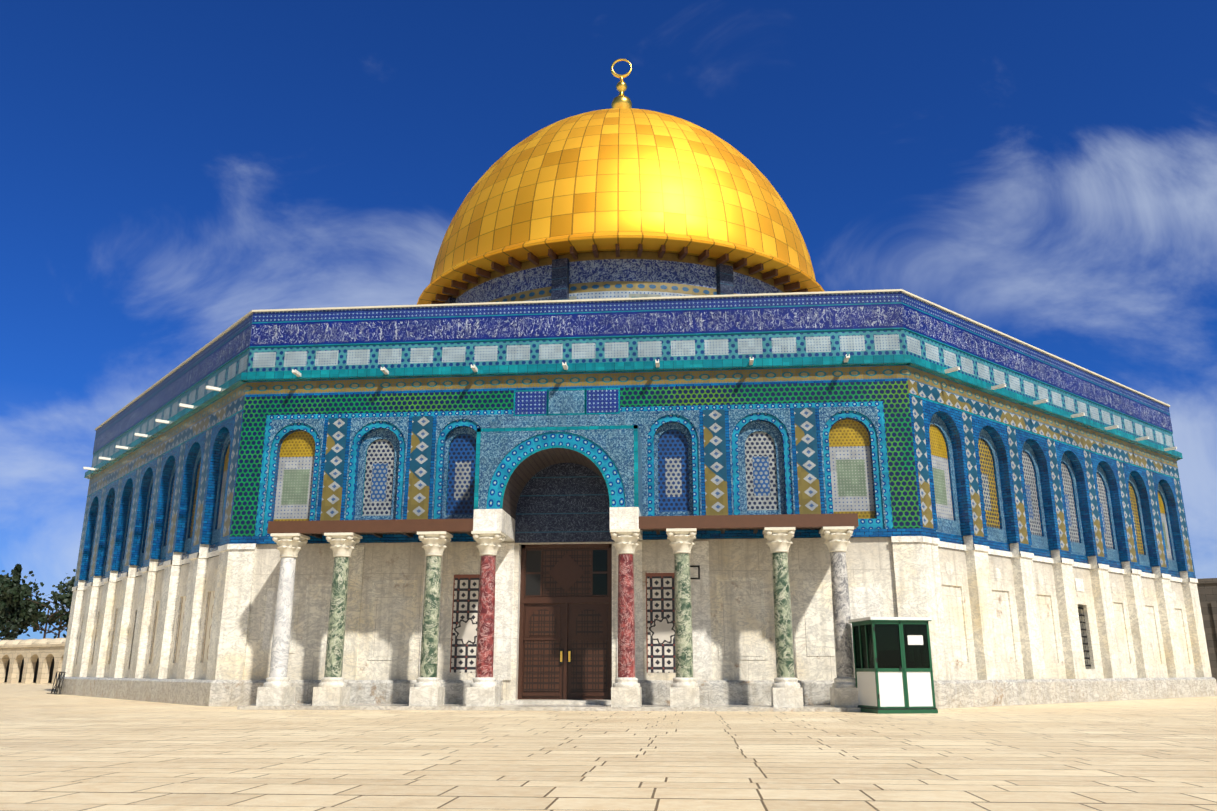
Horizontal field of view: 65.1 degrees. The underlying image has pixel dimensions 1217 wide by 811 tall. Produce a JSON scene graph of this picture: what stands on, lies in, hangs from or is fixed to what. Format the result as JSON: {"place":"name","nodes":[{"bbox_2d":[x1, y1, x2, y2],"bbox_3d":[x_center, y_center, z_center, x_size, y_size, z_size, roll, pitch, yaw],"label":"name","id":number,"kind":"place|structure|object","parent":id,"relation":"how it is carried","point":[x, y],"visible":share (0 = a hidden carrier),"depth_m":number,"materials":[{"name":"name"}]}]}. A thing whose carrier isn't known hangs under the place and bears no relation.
{"place":"outdoors","nodes":[
{"label":"outdoors","id":0,"kind":"place"},
{"bbox_2d":[0,638,65,683],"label":"arcade building","id":1,"kind":"structure","parent":0,"point":[38,661],"depth_m":78.55,"materials":[{"name":"stone"}]},
{"bbox_2d":[0,682,1216,810],"bbox_3d":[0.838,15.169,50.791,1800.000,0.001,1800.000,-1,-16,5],"label":"paved plaza","id":2,"kind":"structure","parent":0,"point":[60,752],"depth_m":11.32,"materials":[{"name":"stone"}]},
{"bbox_2d":[0,564,22,639],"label":"cypress","id":3,"kind":"object","parent":2,"relation":"on","point":[13,626],"visible":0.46,"depth_m":92.32,"materials":[{"name":"green plant"}]},
{"bbox_2d":[0,569,30,613],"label":"tree","id":4,"kind":"object","parent":2,"relation":"on","point":[7,578],"visible":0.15,"depth_m":97.49,"materials":[{"name":"green plant"}]},
{"bbox_2d":[0,574,72,637],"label":"tree","id":5,"kind":"object","parent":2,"relation":"on","point":[28,613],"visible":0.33,"depth_m":93.07,"materials":[{"name":"green plant"}]},
{"bbox_2d":[1,569,75,637],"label":"tree","id":6,"kind":"object","parent":2,"relation":"on","point":[63,620],"visible":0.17,"depth_m":101.59,"materials":[{"name":"green plant"}]},
{"bbox_2d":[46,672,65,693],"bbox_3d":[-24.320,12.262,42.111,0.480,0.963,1.140,20,-24,-36],"label":"folded barrier","id":7,"kind":"object","parent":2,"relation":"on","point":[58,686],"visible":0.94,"depth_m":42.00,"materials":[{"name":"grey metal"}]},
{"bbox_2d":[55,58,1216,711],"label":"dome of the rock","id":8,"kind":"structure","parent":2,"relation":"on","point":[623,404],"depth_m":29.48,"materials":[{"name":"tile"}]},
{"bbox_2d":[848,617,937,713],"bbox_3d":[7.184,6.561,24.110,1.600,2.290,1.440,2,-16,-8],"label":"guard booth","id":9,"kind":"object","parent":2,"relation":"on","point":[893,665],"visible":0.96,"depth_m":23.57,"materials":[{"name":"green paint"}]},
{"bbox_2d":[0,0,1216,639],"label":"sky","id":10,"kind":"structure","parent":0,"point":[1041,174],"materials":[{"name":"blue"}]},
{"bbox_2d":[1175,578,1216,681],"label":"wall","id":11,"kind":"structure","parent":0,"point":[1207,590],"depth_m":59.56,"materials":[{"name":"stone"}]}
]}

